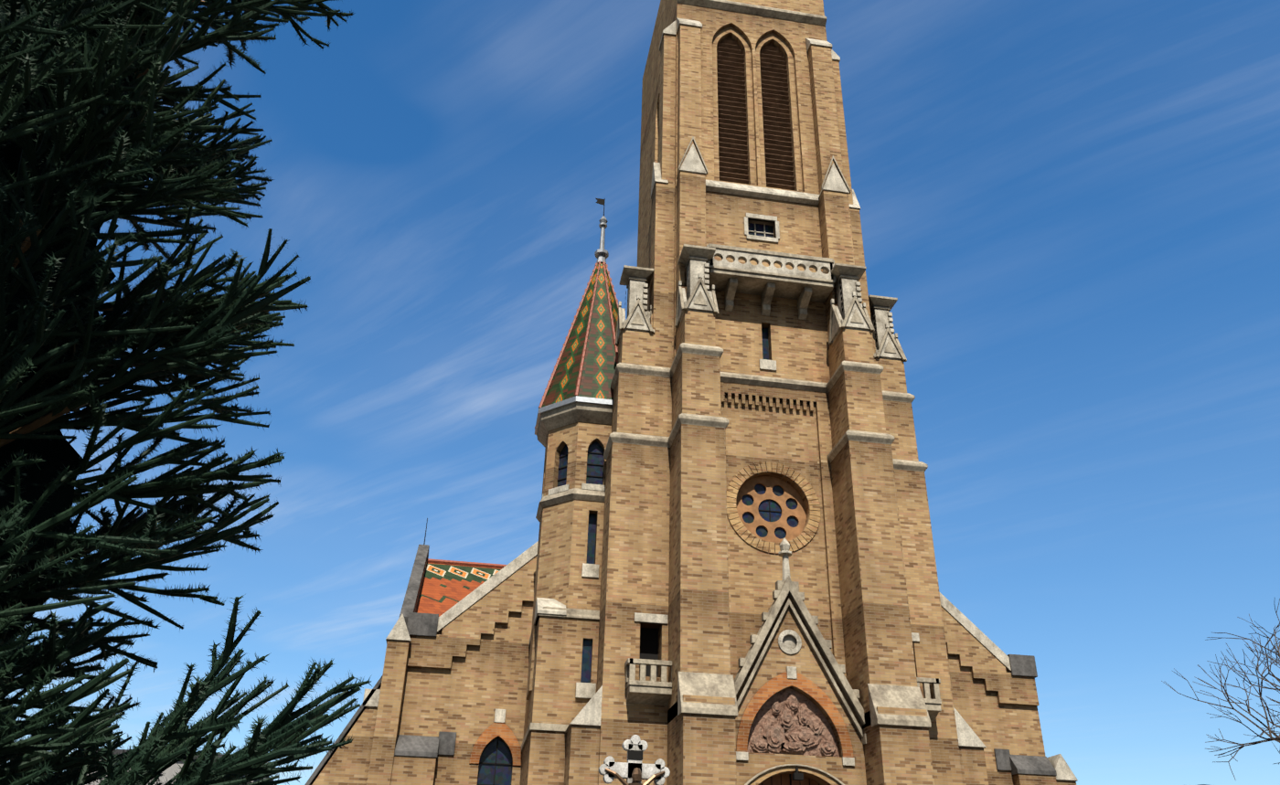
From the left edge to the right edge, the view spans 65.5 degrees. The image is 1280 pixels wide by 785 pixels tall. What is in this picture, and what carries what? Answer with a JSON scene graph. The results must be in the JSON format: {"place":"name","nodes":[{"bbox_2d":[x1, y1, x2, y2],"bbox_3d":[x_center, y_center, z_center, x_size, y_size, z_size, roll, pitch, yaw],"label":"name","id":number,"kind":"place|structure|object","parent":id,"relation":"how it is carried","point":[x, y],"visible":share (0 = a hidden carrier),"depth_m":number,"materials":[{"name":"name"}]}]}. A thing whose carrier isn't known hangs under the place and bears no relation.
{"place":"outdoors","nodes":[
{"label":"outdoors","id":0,"kind":"place"},
{"bbox_2d":[85,749,272,784],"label":"apartment block","id":1,"kind":"structure","parent":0,"point":[170,771],"depth_m":76.77,"materials":[{"name":"concrete"}]},
{"bbox_2d":[397,601,533,784],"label":"wall","id":2,"kind":"structure","parent":0,"point":[469,694],"depth_m":30.26,"materials":[{"name":"beige brick"}]},
{"bbox_2d":[525,422,611,700],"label":"turret wall","id":3,"kind":"structure","parent":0,"point":[561,557],"depth_m":29.92,"materials":[{"name":"beige brick"}]},
{"bbox_2d":[542,262,618,407],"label":"spire roof","id":4,"kind":"structure","parent":3,"relation":"on","point":[600,364],"depth_m":33.07,"materials":[{"name":"green tile"}]},
{"bbox_2d":[0,0,1279,784],"label":"sky","id":5,"kind":"structure","parent":0,"point":[1070,210],"materials":[{"name":"blue"}]},
{"bbox_2d":[637,0,846,680],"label":"church tower","id":6,"kind":"structure","parent":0,"point":[800,442],"depth_m":32.73,"materials":[{"name":"beige brick"}]},
{"bbox_2d":[716,36,794,360],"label":"tower windows","id":7,"kind":"structure","parent":6,"relation":"in","point":[733,145],"depth_m":37.41,"materials":[{"name":"brown wood"}]},
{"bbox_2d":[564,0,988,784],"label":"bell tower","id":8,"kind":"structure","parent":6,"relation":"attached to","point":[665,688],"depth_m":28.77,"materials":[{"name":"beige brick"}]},
{"bbox_2d":[710,248,833,279],"bbox_3d":[4.313,-4.173,32.623,4.160,0.740,0.150,6,-29,-8],"label":"balustrade","id":9,"kind":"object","parent":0,"point":[747,258],"depth_m":32.58,"materials":[{"name":"beige stone"}]},
{"bbox_2d":[735,594,866,784],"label":"gable wall","id":10,"kind":"structure","parent":0,"point":[776,661],"depth_m":25.99,"materials":[{"name":"beige brick"}]},
{"bbox_2d":[947,654,1045,784],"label":"wall","id":11,"kind":"structure","parent":0,"point":[993,724],"depth_m":32.73,"materials":[{"name":"beige brick"}]},
{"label":"churchyard paving","id":12,"kind":"structure","parent":0,"visible":0},
{"bbox_2d":[0,0,372,784],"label":"spruce","id":13,"kind":"object","parent":12,"relation":"on","point":[53,450],"depth_m":4.09,"materials":[{"name":"green plant"}]},
{"bbox_2d":[304,518,538,784],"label":"church wing","id":14,"kind":"structure","parent":12,"relation":"on","point":[462,605],"depth_m":30.15,"materials":[{"name":"beige brick"}]},
{"bbox_2d":[519,198,618,784],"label":"turret","id":15,"kind":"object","parent":12,"relation":"on","point":[563,692],"depth_m":28.04,"materials":[{"name":"beige brick"}]},
{"bbox_2d":[598,735,670,784],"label":"crucifix","id":16,"kind":"object","parent":12,"relation":"on","point":[634,770],"visible":1,"depth_m":16.62,"materials":[{"name":"stone"}]},
{"bbox_2d":[733,538,866,784],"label":"portal gable","id":17,"kind":"structure","parent":12,"relation":"on","point":[789,721],"depth_m":25.92,"materials":[{"name":"beige stone"}]},
{"bbox_2d":[938,591,1077,784],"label":"church wing","id":18,"kind":"structure","parent":12,"relation":"on","point":[980,654],"depth_m":33.34,"materials":[{"name":"beige brick"}]},
{"label":"ground","id":19,"kind":"structure","parent":0,"visible":0},
{"bbox_2d":[1161,598,1279,779],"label":"bare tree","id":20,"kind":"object","parent":19,"relation":"on","point":[1268,728],"visible":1,"depth_m":55.32,"materials":[{"name":"grey plant"}]},
{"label":"church","id":21,"kind":"object","parent":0,"visible":0},
{"bbox_2d":[736,476,806,543],"bbox_3d":[3.897,3.564,29.878,2.320,2.320,0.100,6,-29,-8],"label":"rose window tracery","id":22,"kind":"object","parent":21,"relation":"attached to","point":[798,513],"visible":0.67,"depth_m":29.91,"materials":[{"name":"beige stone"}]},
{"bbox_2d":[741,483,798,539],"bbox_3d":[3.895,3.569,29.887,2.000,2.000,0.060,6,-29,-8],"label":"window glass","id":23,"kind":"object","parent":22,"relation":"in","point":[770,510],"visible":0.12,"depth_m":29.89,"materials":[{"name":"blue glass"}]},
{"bbox_2d":[726,461,820,554],"bbox_3d":[3.955,3.402,29.579,2.920,2.920,0.040,6,-29,-8],"label":"window surround","id":24,"kind":"object","parent":21,"relation":"attached to","point":[741,476],"visible":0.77,"depth_m":29.58,"materials":[{"name":"brick"}]}
]}

